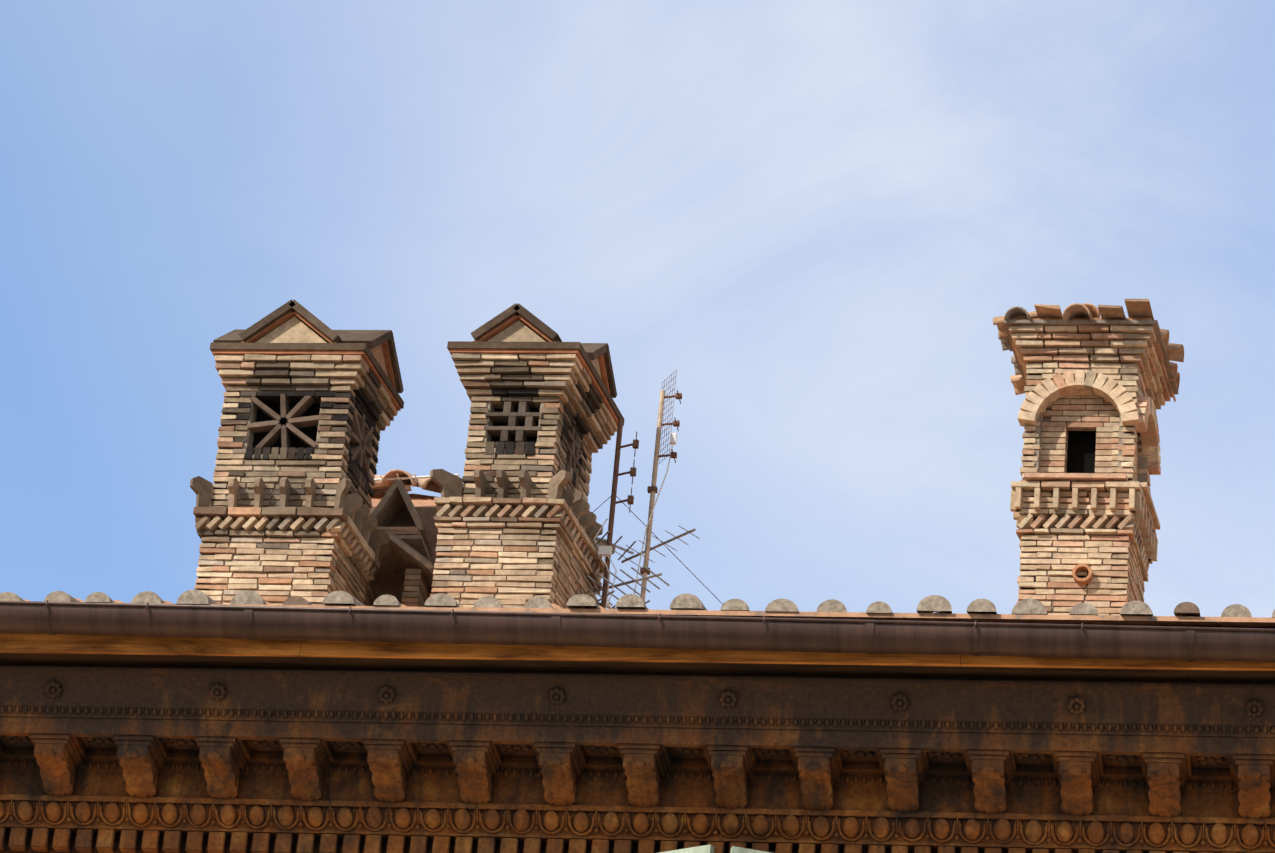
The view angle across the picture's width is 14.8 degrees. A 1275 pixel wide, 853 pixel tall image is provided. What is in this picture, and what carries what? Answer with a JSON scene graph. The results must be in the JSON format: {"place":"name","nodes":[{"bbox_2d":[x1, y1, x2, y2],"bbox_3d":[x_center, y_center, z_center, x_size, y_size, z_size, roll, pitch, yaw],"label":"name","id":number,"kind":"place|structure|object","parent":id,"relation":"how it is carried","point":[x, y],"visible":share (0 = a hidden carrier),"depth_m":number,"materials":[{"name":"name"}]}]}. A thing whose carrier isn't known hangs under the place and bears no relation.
{"place":"outdoors","nodes":[
{"label":"outdoors","id":0,"kind":"place"},
{"bbox_2d":[0,0,1274,617],"label":"sky","id":1,"kind":"structure","parent":0,"point":[820,216],"materials":[{"name":"blue"}]},
{"bbox_3d":[0.868,10.725,30.677,17.000,14.000,12.000,0,-28,9],"label":"building wall","id":2,"kind":"object","parent":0,"visible":0},
{"bbox_2d":[0,664,1274,852],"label":"cornice","id":3,"kind":"structure","parent":2,"relation":"attached to","point":[1046,701],"depth_m":28.24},
{"bbox_2d":[2,735,1225,765],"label":"panels","id":4,"kind":"object","parent":3,"relation":"on","point":[687,751],"visible":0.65,"depth_m":28.29,"materials":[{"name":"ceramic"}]},
{"bbox_2d":[0,827,1260,852],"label":"dentils","id":5,"kind":"object","parent":3,"relation":"attached to","point":[129,841],"visible":0.96,"depth_m":28.56,"materials":[{"name":"ceramic"}]},
{"bbox_2d":[0,724,1274,779],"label":"cornice molding","id":6,"kind":"structure","parent":3,"relation":"attached to","point":[325,737],"depth_m":28.20,"materials":[{"name":"brown wood"}]},
{"bbox_2d":[0,734,1274,818],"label":"modillions","id":7,"kind":"object","parent":3,"relation":"attached to","point":[141,759],"visible":1,"depth_m":28.17,"materials":[{"name":"wood"}]},
{"bbox_2d":[0,633,1274,682],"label":"fascia board","id":8,"kind":"object","parent":3,"relation":"on","point":[44,649],"visible":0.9,"depth_m":28.13,"materials":[{"name":"brown wood"}]},
{"bbox_2d":[0,799,1274,849],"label":"egg-and-dart molding","id":9,"kind":"structure","parent":3,"relation":"on","point":[520,824],"depth_m":28.29,"materials":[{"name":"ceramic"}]},
{"bbox_2d":[0,706,1274,733],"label":"leaf mould","id":10,"kind":"object","parent":3,"relation":"attached to","point":[308,713],"visible":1,"depth_m":28.13,"materials":[{"name":"ceramic"}]},
{"bbox_2d":[0,759,1274,790],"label":"leaf mould bed","id":11,"kind":"object","parent":3,"relation":"on","point":[941,780],"visible":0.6,"depth_m":28.39,"materials":[{"name":"ceramic"}]},
{"bbox_2d":[44,681,1263,718],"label":"rosettes","id":12,"kind":"object","parent":3,"relation":"on","point":[390,696],"visible":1,"depth_m":28.08,"materials":[{"name":"ceramic"}]},
{"bbox_2d":[0,589,1274,672],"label":"roof","id":13,"kind":"structure","parent":2,"relation":"on","point":[1140,613],"depth_m":27.82,"materials":[{"name":"tile"}]},
{"bbox_2d":[190,299,403,605],"bbox_3d":[-2.182,0.486,30.844,1.135,2.510,0.800,0,-28,9],"label":"chimney","id":14,"kind":"object","parent":13,"relation":"on","point":[313,405],"visible":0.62,"depth_m":30.73,"materials":[{"name":"brick"}]},
{"bbox_2d":[363,479,434,606],"bbox_3d":[-1.575,1.063,31.400,0.645,1.462,0.626,0,-28,9],"label":"chimney hood","id":15,"kind":"object","parent":13,"relation":"on","point":[406,549],"visible":0.23,"depth_m":31.37,"materials":[{"name":"brick"}]},
{"bbox_2d":[369,469,440,603],"bbox_3d":[-1.565,1.090,32.535,1.800,1.683,1.800,0,-28,9],"label":"chimney","id":16,"kind":"object","parent":13,"relation":"on","point":[391,582],"visible":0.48,"depth_m":31.76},
{"bbox_2d":[430,303,624,608],"bbox_3d":[-0.718,0.567,30.735,1.028,2.498,1.057,0,-28,9],"label":"chimney","id":17,"kind":"object","parent":13,"relation":"on","point":[515,520],"visible":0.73,"depth_m":30.57,"materials":[{"name":"brick"}]},
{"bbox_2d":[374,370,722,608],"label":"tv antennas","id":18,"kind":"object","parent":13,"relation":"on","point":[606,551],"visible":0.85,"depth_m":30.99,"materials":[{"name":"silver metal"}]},
{"bbox_2d":[0,600,1274,661],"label":"gutter","id":19,"kind":"object","parent":13,"relation":"attached to","point":[1081,641],"visible":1,"depth_m":27.84,"materials":[{"name":"brown metal"}]},
{"bbox_2d":[993,299,1183,615],"bbox_3d":[2.742,0.515,30.069,1.167,2.521,1.134,0,-28,9],"label":"chimney","id":20,"kind":"object","parent":13,"relation":"on","point":[1092,385],"visible":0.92,"depth_m":30.02,"materials":[{"name":"brick"}]},
{"bbox_2d":[659,844,770,852],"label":"window shutters","id":21,"kind":"object","parent":2,"relation":"on","point":[709,848],"depth_m":27.90,"materials":[{"name":"white paint"}]}
]}

